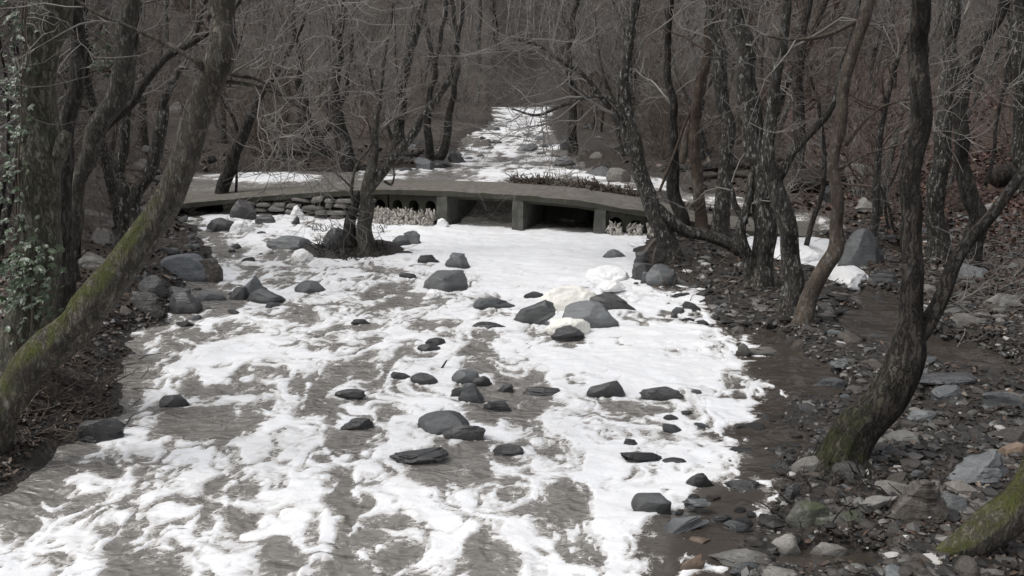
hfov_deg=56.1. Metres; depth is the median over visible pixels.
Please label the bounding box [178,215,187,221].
stone
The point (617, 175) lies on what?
rock
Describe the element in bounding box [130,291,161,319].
rock
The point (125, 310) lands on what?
stone
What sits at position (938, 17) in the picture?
tree
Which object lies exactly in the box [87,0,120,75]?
tree
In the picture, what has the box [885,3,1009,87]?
shrub
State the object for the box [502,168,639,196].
flood debris
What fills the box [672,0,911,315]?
tree
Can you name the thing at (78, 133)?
tree
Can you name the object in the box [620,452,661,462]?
boulder
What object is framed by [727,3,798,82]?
tree
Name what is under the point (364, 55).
tree
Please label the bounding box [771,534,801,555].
rock
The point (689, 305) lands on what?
stone
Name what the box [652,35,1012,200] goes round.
shrub
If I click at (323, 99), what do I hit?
shrub
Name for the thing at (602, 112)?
tree
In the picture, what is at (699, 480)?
rock
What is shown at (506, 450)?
rock
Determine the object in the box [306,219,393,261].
brush
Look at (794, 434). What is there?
stone
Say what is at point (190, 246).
stone
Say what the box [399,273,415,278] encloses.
rock
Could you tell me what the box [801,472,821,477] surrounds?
stone
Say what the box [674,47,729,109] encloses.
shrub
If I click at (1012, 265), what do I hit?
stone
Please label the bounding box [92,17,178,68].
shrub
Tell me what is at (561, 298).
foam mound
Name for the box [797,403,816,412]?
stone
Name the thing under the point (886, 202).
tree
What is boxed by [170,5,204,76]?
tree
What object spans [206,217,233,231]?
rock
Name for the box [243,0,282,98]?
tree
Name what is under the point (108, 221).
boulder
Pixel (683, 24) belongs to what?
tree
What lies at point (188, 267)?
boulder
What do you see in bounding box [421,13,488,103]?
tree
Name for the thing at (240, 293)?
rock
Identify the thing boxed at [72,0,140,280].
tree
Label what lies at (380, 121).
shrub
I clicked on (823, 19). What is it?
tree
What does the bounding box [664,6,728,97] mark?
tree
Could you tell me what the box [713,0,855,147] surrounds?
tree
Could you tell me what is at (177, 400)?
rock
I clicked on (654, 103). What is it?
shrub
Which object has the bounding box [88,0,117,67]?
tree
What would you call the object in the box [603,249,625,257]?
rock
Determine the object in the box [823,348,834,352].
stone
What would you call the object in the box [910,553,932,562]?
stone
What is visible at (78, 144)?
shrub
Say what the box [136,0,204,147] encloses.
tree
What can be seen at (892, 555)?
gravel
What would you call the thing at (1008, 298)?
boulder
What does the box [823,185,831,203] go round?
rock
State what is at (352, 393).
rock
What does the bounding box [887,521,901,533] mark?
stone
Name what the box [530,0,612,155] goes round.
tree
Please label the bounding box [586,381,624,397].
boulder
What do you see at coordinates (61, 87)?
tree
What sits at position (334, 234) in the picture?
rock
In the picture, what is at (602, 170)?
stone
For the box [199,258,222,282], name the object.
rock
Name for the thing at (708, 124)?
shrub
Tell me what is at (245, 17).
tree
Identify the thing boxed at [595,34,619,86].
tree
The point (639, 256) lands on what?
rock
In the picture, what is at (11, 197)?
tree
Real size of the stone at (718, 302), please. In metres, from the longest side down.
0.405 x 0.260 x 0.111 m
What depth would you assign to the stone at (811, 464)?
10.21 m
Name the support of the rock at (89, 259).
on the ground
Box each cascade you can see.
[372,205,385,223]
[373,207,401,224]
[390,207,418,225]
[407,208,435,225]
[605,220,623,235]
[626,222,643,235]
[646,222,653,235]
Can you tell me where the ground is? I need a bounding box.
[0,0,1023,575]
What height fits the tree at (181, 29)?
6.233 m
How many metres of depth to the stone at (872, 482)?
9.69 m
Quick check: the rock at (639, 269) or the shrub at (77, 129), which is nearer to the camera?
the rock at (639, 269)
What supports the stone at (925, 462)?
on the ground
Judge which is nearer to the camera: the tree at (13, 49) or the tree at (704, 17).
the tree at (13, 49)
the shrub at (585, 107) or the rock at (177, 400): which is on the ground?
the shrub at (585, 107)
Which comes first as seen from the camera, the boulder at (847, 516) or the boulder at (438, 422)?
the boulder at (847, 516)
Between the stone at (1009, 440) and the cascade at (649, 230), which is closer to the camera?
the stone at (1009, 440)
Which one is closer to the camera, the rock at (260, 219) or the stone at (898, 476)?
the stone at (898, 476)
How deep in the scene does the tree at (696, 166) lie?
23.27 m
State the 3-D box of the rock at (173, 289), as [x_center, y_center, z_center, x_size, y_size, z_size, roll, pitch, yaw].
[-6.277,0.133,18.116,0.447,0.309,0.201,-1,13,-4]
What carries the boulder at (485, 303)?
on the stream
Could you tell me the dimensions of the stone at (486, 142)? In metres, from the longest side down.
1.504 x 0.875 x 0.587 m
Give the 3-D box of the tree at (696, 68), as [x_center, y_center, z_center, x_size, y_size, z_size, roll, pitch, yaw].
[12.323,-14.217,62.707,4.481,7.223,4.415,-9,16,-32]
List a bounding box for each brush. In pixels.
[16,338,169,447]
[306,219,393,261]
[369,124,649,167]
[643,236,828,305]
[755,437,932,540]
[885,224,1023,346]
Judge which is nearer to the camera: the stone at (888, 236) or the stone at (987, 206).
the stone at (888, 236)
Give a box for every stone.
[119,305,130,316]
[142,145,149,153]
[153,176,160,183]
[162,247,175,254]
[176,320,193,326]
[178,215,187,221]
[183,244,194,248]
[187,233,195,238]
[191,315,201,320]
[196,291,226,300]
[227,309,239,314]
[231,243,240,248]
[242,257,254,261]
[265,302,280,307]
[399,167,412,170]
[414,157,433,169]
[431,160,452,167]
[471,139,490,147]
[486,127,500,130]
[517,143,537,150]
[578,148,586,154]
[585,166,609,175]
[662,423,681,433]
[663,414,678,420]
[671,307,684,313]
[672,293,688,296]
[675,509,683,515]
[677,277,687,285]
[681,410,692,414]
[682,301,700,310]
[682,318,694,320]
[688,494,699,498]
[691,389,701,393]
[694,422,709,428]
[695,320,708,324]
[696,292,706,296]
[705,495,720,501]
[711,315,719,320]
[712,300,730,304]
[715,308,722,313]
[734,507,745,512]
[734,516,752,526]
[736,424,746,428]
[746,422,764,430]
[746,539,756,544]
[747,511,755,516]
[767,446,787,451]
[770,462,787,470]
[784,442,800,447]
[785,453,796,457]
[788,431,802,437]
[790,339,804,350]
[790,456,818,473]
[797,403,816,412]
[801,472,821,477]
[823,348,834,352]
[824,486,843,496]
[827,330,841,334]
[832,461,866,477]
[837,331,861,342]
[840,394,849,397]
[853,374,862,378]
[856,388,867,392]
[859,360,881,368]
[869,478,876,486]
[873,463,884,469]
[874,480,908,496]
[880,235,894,238]
[887,471,906,481]
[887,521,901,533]
[889,417,899,430]
[910,470,924,475]
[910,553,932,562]
[916,569,930,574]
[921,460,931,464]
[925,356,936,364]
[940,524,952,531]
[943,530,952,535]
[948,399,959,404]
[954,555,979,575]
[958,263,983,278]
[959,413,971,420]
[967,410,977,414]
[967,428,983,437]
[971,387,984,393]
[973,312,989,316]
[981,303,1001,310]
[985,203,1006,209]
[998,425,1023,440]
[1003,439,1015,442]
[1005,392,1023,400]
[1005,457,1016,465]
[1006,263,1020,269]
[1006,549,1016,556]
[1010,258,1023,265]
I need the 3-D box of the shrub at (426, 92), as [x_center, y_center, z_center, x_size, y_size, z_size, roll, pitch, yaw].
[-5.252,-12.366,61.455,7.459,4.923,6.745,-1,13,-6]
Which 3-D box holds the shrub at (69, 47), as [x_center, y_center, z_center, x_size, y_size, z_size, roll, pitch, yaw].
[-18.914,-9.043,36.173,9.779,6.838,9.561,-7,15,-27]
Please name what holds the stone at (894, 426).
on the ground
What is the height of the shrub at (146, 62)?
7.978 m
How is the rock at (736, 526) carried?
on the stream
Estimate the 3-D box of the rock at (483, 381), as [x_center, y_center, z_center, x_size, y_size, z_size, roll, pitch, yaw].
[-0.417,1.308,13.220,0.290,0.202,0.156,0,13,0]
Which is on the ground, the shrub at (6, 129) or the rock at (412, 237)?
the shrub at (6, 129)
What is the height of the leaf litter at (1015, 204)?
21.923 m
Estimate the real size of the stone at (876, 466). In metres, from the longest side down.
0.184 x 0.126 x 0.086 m
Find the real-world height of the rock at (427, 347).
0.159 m
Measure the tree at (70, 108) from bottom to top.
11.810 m
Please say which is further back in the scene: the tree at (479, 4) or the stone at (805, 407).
the tree at (479, 4)
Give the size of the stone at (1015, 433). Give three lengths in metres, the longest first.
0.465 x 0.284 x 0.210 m
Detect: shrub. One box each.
[0,0,159,155]
[0,0,188,151]
[0,21,229,174]
[0,62,85,172]
[0,147,99,227]
[0,165,103,234]
[1,4,146,92]
[4,136,136,202]
[11,132,194,239]
[64,19,165,105]
[65,93,171,167]
[66,2,194,124]
[75,138,207,226]
[83,192,113,230]
[88,172,151,209]
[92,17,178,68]
[110,0,393,152]
[133,8,393,156]
[142,36,179,81]
[145,31,254,73]
[148,30,235,118]
[171,42,312,117]
[228,43,296,100]
[242,40,315,100]
[286,52,464,139]
[312,80,354,112]
[349,71,420,107]
[350,72,413,98]
[359,50,466,122]
[365,65,419,98]
[383,67,466,116]
[386,57,478,118]
[393,51,540,121]
[538,77,612,125]
[549,37,792,164]
[554,78,637,128]
[564,79,644,107]
[566,52,733,135]
[583,48,658,104]
[588,83,645,121]
[591,57,780,162]
[592,98,679,149]
[593,62,734,129]
[643,52,790,144]
[643,58,734,118]
[645,94,742,152]
[649,67,713,115]
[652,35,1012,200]
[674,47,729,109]
[691,64,786,109]
[703,106,827,161]
[756,6,903,106]
[774,22,896,79]
[784,57,876,133]
[787,34,866,81]
[810,43,931,127]
[818,30,904,67]
[825,6,906,55]
[851,0,931,48]
[862,27,971,80]
[864,6,978,82]
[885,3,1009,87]
[887,0,982,61]
[892,45,1013,171]
[940,0,1010,93]
[944,172,997,219]
[961,1,1003,27]
[977,197,1023,281]
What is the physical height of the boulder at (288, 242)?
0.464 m
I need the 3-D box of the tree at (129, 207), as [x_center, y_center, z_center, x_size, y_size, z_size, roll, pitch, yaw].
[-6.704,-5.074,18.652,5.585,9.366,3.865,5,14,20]
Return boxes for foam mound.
[229,220,254,231]
[290,205,303,220]
[291,249,313,259]
[426,289,440,298]
[436,218,448,226]
[540,285,595,311]
[545,317,590,334]
[585,265,628,280]
[599,280,625,291]
[774,240,824,260]
[828,265,867,289]
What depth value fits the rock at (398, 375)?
13.45 m
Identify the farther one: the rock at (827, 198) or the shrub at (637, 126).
the shrub at (637, 126)
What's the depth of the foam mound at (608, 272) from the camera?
19.61 m
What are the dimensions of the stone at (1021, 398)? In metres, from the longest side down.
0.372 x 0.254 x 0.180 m
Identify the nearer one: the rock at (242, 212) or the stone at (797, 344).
the stone at (797, 344)
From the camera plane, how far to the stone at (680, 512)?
9.43 m
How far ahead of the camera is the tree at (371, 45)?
85.06 m
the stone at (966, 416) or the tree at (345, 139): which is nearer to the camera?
the stone at (966, 416)
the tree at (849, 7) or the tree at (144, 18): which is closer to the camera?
the tree at (849, 7)
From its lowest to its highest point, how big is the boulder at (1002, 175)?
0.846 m
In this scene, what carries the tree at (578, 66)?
on the ground
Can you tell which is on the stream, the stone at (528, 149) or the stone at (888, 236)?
the stone at (528, 149)
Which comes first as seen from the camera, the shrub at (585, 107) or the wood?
the shrub at (585, 107)
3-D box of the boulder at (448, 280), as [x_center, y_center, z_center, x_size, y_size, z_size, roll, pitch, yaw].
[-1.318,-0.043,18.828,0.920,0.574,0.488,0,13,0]
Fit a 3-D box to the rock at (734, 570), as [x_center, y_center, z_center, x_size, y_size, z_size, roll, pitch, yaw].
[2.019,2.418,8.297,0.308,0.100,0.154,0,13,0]
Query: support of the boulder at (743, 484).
on the stream
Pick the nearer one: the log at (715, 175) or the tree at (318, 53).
the log at (715, 175)
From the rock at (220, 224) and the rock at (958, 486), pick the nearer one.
the rock at (958, 486)
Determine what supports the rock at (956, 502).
on the ground
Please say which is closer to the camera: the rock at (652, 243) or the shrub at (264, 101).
the rock at (652, 243)
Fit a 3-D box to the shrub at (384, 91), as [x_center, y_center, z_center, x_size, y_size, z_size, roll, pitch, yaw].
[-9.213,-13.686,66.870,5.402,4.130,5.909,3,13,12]
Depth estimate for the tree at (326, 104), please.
56.84 m
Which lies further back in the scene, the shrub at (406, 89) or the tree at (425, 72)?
the tree at (425, 72)
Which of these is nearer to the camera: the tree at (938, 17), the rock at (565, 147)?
the tree at (938, 17)
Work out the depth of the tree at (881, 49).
41.62 m
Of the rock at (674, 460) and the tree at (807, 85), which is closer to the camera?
the rock at (674, 460)
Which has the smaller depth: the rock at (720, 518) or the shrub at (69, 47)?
the rock at (720, 518)
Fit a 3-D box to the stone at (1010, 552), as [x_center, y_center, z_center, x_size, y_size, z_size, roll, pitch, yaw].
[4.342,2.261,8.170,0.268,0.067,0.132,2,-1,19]
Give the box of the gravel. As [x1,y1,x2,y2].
[0,191,1023,575]
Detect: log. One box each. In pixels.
[252,138,304,156]
[680,162,778,171]
[703,172,748,178]
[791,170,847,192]
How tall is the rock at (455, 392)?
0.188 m
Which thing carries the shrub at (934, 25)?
on the ground
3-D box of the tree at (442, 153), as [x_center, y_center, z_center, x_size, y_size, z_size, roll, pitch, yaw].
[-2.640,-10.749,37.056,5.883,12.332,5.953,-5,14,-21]
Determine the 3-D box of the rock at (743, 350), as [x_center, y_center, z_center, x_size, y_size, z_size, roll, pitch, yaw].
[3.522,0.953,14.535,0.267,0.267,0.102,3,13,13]
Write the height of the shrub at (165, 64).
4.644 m
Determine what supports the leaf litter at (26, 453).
on the ground
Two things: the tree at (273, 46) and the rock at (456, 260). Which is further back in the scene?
the tree at (273, 46)
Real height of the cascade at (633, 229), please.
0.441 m
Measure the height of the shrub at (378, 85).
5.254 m
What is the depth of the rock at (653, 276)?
19.04 m
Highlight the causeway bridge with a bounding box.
[150,179,820,236]
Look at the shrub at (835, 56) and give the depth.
65.46 m
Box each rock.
[78,251,104,268]
[90,226,113,243]
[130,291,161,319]
[131,159,160,173]
[138,275,169,298]
[159,394,189,407]
[169,286,190,293]
[170,102,183,113]
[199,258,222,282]
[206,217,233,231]
[207,143,230,163]
[230,200,256,219]
[230,286,248,299]
[245,276,267,293]
[255,215,275,223]
[291,216,299,223]
[294,280,325,292]
[323,228,342,249]
[335,389,365,398]
[340,418,374,429]
[351,319,369,324]
[390,371,410,379]
[392,235,410,245]
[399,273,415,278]
[404,230,420,243]
[410,372,437,384]
[417,255,438,262]
[417,344,440,351]
[425,337,444,345]
[445,252,469,268]
[448,149,465,162]
[450,387,461,396]
[451,369,479,383]
[458,383,483,402]
[472,376,491,386]
[482,401,510,411]
[493,444,523,455]
[497,383,513,391]
[523,291,542,297]
[554,156,575,165]
[560,140,567,149]
[589,152,603,158]
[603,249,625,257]
[606,168,630,181]
[624,438,636,444]
[631,262,653,279]
[634,251,650,263]
[640,272,646,283]
[643,238,656,252]
[646,264,676,285]
[652,243,667,263]
[662,457,685,462]
[679,553,704,570]
[682,498,710,508]
[686,473,714,487]
[689,536,710,543]
[709,514,731,522]
[722,520,753,532]
[729,561,758,574]
[735,343,752,356]
[749,347,778,355]
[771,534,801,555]
[784,483,799,499]
[813,377,847,387]
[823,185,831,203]
[830,358,848,367]
[844,163,871,180]
[844,563,867,574]
[860,494,897,508]
[879,248,884,260]
[882,443,897,453]
[883,564,900,575]
[907,410,937,421]
[930,385,961,400]
[941,492,967,511]
[943,479,976,493]
[997,442,1023,455]
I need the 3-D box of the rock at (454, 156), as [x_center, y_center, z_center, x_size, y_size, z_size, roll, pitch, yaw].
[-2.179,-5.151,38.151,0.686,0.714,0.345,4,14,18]
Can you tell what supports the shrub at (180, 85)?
on the ground
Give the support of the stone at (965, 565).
on the ground
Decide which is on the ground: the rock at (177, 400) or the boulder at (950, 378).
the boulder at (950, 378)
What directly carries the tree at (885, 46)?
on the ground
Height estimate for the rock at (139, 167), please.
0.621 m
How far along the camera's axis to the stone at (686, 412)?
12.10 m
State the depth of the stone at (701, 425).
11.64 m
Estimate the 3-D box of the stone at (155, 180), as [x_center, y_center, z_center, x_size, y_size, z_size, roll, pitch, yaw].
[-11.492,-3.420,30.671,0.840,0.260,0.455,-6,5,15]
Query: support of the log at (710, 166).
on the ground
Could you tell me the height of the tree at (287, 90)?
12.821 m
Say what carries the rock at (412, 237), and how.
on the stream
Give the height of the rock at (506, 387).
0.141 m
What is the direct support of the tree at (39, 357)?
on the ground
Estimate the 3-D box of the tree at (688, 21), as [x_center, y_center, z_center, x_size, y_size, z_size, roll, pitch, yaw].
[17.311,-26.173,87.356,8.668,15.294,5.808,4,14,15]
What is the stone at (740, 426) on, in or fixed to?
on the stream
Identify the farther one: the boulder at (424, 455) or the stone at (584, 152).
the stone at (584, 152)
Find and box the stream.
[0,107,1013,575]
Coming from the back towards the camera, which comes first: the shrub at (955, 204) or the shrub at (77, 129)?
the shrub at (77, 129)
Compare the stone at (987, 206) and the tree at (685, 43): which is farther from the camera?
the tree at (685, 43)
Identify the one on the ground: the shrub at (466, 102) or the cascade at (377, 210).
the shrub at (466, 102)
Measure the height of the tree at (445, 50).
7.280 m
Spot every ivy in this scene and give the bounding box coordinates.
[0,0,39,312]
[0,227,65,344]
[57,18,115,110]
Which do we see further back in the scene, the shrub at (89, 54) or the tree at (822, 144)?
the shrub at (89, 54)
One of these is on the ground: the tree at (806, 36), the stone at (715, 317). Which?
the tree at (806, 36)
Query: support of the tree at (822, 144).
on the ground
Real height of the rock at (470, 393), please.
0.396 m
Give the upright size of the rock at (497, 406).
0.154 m
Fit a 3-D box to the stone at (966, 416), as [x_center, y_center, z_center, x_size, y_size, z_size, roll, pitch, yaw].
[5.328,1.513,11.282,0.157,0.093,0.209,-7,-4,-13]
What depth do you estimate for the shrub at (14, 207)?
20.10 m
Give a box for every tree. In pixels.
[0,0,73,377]
[0,0,94,129]
[0,0,101,98]
[0,0,112,254]
[0,0,150,169]
[0,0,462,452]
[0,1,70,161]
[0,1,88,182]
[14,62,102,182]
[19,0,147,236]
[56,0,85,317]
[57,14,153,170]
[69,1,157,114]
[70,0,300,249]
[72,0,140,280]
[78,0,303,256]
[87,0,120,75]
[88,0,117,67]
[110,0,169,65]
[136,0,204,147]
[141,0,183,55]
[142,1,163,53]
[148,0,378,211]
[158,0,203,78]
[161,0,227,143]
[161,0,276,128]
[163,0,173,66]
[168,4,192,63]
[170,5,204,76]
[222,0,554,255]
[236,0,394,157]
[240,1,308,89]
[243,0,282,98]
[245,0,324,122]
[250,2,280,85]
[252,3,289,88]
[258,0,321,88]
[284,0,364,171]
[296,0,355,117]
[299,0,356,106]
[304,0,354,90]
[327,0,378,134]
[332,14,397,141]
[340,0,405,108]
[344,0,405,97]
[353,0,449,152]
[363,0,423,84]
[376,0,529,160]
[379,0,450,117]
[384,0,741,263]
[389,0,456,106]
[408,1,447,99]
[420,26,456,101]
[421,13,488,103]
[471,0,482,72]
[482,0,521,50]
[523,0,581,115]
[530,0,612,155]
[550,0,608,56]
[556,0,644,129]
[559,1,618,116]
[560,0,680,156]
[561,0,650,131]
[562,0,621,118]
[566,0,702,148]
[590,0,665,47]
[591,0,662,60]
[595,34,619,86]
[602,0,782,246]
[607,0,757,238]
[627,0,776,228]
[630,0,763,159]
[633,1,653,103]
[637,0,827,289]
[641,0,678,56]
[644,0,703,111]
[644,0,725,137]
[648,0,754,163]
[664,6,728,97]
[667,0,692,75]
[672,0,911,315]
[673,21,727,114]
[674,0,724,51]
[674,0,781,61]
[681,0,877,170]
[685,0,1023,324]
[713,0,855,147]
[720,0,792,133]
[720,8,734,74]
[723,0,859,138]
[724,5,772,75]
[726,0,792,144]
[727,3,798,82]
[753,0,894,146]
[761,0,828,79]
[765,0,826,102]
[772,0,814,34]
[777,0,886,125]
[778,0,944,239]
[786,29,851,245]
[799,0,1023,487]
[815,0,872,66]
[821,0,855,104]
[833,0,900,88]
[840,111,933,232]
[857,0,910,67]
[865,0,936,120]
[873,0,910,28]
[880,0,890,68]
[880,0,993,214]
[886,0,897,88]
[908,0,968,49]
[923,0,960,261]
[932,0,972,138]
[932,455,1023,556]
[943,0,994,64]
[946,0,1013,189]
[952,0,1023,267]
[957,0,1012,94]
[967,0,1010,83]
[1010,0,1023,193]
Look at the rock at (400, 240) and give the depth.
23.36 m
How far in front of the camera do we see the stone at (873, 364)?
13.38 m
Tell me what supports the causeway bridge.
on the ground
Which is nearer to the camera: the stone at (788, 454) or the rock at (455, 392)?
the stone at (788, 454)
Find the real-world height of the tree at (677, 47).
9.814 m
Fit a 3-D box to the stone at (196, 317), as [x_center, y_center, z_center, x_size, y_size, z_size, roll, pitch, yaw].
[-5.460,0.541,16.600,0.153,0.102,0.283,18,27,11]
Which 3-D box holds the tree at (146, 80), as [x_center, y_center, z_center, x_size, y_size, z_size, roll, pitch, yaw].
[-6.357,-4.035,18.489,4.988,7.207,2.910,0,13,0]
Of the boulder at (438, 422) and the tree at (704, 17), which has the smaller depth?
the boulder at (438, 422)
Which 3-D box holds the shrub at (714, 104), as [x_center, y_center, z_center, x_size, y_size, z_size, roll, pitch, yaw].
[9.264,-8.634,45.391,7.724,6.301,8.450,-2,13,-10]
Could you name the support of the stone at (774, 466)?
on the ground
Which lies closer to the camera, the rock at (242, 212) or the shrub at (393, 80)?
the rock at (242, 212)
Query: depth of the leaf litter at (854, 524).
16.78 m
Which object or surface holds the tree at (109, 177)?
on the ground
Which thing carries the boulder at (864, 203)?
on the ground
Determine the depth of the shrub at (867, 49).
64.47 m
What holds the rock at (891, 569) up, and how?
on the ground
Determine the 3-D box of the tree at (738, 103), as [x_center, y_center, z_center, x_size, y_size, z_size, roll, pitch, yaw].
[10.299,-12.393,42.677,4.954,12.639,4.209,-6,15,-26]
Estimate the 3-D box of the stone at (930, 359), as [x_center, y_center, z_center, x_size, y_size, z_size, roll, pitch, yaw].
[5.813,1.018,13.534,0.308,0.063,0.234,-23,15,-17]
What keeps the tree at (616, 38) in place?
on the ground
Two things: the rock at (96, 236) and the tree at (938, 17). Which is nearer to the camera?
the rock at (96, 236)
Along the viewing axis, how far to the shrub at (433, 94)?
64.91 m
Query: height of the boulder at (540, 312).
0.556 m
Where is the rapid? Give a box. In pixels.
[461,200,512,225]
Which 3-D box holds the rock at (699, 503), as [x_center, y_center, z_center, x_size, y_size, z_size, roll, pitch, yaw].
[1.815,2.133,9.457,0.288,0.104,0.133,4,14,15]
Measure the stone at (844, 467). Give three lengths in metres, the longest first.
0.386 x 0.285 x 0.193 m
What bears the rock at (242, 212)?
on the ground
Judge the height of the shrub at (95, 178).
2.581 m
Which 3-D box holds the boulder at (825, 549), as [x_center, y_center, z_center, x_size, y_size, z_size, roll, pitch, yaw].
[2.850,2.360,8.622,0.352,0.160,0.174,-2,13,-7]
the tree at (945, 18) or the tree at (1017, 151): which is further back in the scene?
the tree at (945, 18)
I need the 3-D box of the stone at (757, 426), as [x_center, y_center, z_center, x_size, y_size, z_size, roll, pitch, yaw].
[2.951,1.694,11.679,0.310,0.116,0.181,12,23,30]
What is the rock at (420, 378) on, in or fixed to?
on the stream
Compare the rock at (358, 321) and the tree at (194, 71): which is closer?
the rock at (358, 321)
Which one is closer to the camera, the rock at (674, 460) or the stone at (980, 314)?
the rock at (674, 460)
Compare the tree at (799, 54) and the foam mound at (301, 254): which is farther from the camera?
the tree at (799, 54)
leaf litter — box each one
[0,142,438,484]
[598,156,1023,574]
[774,0,1023,303]
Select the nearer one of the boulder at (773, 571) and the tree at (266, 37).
the boulder at (773, 571)
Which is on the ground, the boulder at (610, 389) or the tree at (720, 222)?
the tree at (720, 222)
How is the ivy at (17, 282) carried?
attached to the tree at (44, 150)
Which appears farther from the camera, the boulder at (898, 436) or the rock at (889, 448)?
the boulder at (898, 436)
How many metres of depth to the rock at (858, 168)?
32.59 m
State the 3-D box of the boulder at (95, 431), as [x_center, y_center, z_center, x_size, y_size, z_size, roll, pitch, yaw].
[-4.850,1.691,11.314,0.578,0.352,0.268,-3,14,-14]
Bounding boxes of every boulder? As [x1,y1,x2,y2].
[77,418,125,443]
[84,210,113,226]
[160,253,205,281]
[169,290,202,313]
[246,288,285,303]
[266,235,311,249]
[389,447,448,463]
[417,410,468,434]
[423,270,467,291]
[442,425,485,440]
[472,321,504,328]
[473,297,514,309]
[514,300,555,324]
[523,386,560,396]
[551,325,584,341]
[562,300,618,327]
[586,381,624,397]
[590,292,634,309]
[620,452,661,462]
[631,493,671,514]
[638,386,683,400]
[662,516,708,533]
[708,548,773,565]
[722,479,761,490]
[729,446,755,452]
[762,566,797,575]
[785,500,829,527]
[810,542,848,556]
[815,510,865,525]
[837,228,879,269]
[855,197,883,211]
[860,333,887,337]
[867,270,899,283]
[883,430,920,443]
[887,480,949,518]
[920,372,976,384]
[946,449,1008,484]
[949,313,981,327]
[981,391,1023,408]
[984,293,1022,305]
[989,162,1015,187]
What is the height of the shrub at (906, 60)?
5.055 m
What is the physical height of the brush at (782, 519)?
0.543 m
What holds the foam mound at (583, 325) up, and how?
on the stream
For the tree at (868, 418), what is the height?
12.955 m
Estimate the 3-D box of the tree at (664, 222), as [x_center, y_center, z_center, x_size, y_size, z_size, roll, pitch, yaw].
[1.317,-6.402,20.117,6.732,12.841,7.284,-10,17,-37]
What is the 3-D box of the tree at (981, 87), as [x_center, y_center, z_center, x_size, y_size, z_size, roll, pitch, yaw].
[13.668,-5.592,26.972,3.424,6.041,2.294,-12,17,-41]
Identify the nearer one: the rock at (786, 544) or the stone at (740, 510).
the rock at (786, 544)
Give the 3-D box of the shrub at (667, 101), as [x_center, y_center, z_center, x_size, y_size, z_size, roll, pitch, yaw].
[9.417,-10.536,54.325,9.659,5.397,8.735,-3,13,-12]
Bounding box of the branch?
[401,149,423,157]
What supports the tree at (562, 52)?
on the ground
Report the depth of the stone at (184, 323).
16.18 m
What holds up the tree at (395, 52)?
on the ground
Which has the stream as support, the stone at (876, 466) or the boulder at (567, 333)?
the boulder at (567, 333)
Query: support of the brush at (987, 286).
on the ground
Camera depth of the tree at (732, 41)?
65.59 m
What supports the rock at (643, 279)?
on the ground
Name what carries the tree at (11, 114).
on the ground
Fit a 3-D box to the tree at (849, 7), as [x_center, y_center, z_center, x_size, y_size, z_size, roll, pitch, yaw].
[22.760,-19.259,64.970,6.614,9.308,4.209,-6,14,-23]
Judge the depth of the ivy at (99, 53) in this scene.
20.32 m
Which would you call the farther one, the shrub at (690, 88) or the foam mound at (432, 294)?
the shrub at (690, 88)
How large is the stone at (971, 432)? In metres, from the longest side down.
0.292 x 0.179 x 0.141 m
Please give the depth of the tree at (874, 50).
52.69 m
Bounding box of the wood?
[147,0,931,64]
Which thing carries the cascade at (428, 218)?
attached to the causeway bridge
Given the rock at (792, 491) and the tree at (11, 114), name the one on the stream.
the rock at (792, 491)
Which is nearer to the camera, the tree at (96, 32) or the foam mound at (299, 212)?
the foam mound at (299, 212)
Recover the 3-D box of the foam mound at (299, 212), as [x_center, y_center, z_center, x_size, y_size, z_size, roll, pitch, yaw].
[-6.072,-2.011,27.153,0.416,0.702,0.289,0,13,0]
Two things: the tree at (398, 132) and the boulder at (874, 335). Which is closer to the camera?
the boulder at (874, 335)
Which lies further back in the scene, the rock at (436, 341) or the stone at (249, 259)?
the stone at (249, 259)
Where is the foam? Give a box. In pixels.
[0,107,867,575]
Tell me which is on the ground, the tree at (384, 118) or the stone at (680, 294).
the tree at (384, 118)
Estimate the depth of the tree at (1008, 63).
37.15 m
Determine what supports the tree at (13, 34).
on the ground
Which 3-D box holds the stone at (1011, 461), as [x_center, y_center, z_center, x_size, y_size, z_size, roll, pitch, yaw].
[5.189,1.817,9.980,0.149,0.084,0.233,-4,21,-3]
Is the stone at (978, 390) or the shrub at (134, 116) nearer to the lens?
the stone at (978, 390)
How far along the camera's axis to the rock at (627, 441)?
11.15 m
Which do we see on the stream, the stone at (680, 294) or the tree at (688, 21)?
the stone at (680, 294)
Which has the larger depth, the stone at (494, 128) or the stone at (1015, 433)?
the stone at (494, 128)
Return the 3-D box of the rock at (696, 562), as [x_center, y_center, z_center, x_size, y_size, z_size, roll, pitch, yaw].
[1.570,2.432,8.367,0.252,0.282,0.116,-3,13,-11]
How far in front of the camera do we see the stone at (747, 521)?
9.21 m
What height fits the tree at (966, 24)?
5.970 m
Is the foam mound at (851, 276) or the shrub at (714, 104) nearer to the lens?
the foam mound at (851, 276)
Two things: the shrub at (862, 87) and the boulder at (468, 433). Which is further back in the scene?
the shrub at (862, 87)
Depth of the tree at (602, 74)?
38.60 m
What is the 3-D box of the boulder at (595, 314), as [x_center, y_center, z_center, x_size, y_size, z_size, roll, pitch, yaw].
[1.319,0.553,16.258,0.973,0.690,0.602,0,13,0]
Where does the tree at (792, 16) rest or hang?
on the ground
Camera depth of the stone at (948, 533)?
8.55 m
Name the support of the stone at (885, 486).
on the ground
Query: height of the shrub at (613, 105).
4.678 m
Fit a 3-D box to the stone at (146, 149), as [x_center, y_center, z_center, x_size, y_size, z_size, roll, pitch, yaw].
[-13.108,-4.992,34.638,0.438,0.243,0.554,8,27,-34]
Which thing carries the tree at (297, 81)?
on the ground
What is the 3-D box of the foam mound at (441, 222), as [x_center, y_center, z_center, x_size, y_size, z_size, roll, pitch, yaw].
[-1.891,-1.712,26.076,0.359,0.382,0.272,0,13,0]
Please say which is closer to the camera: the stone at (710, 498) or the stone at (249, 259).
the stone at (710, 498)

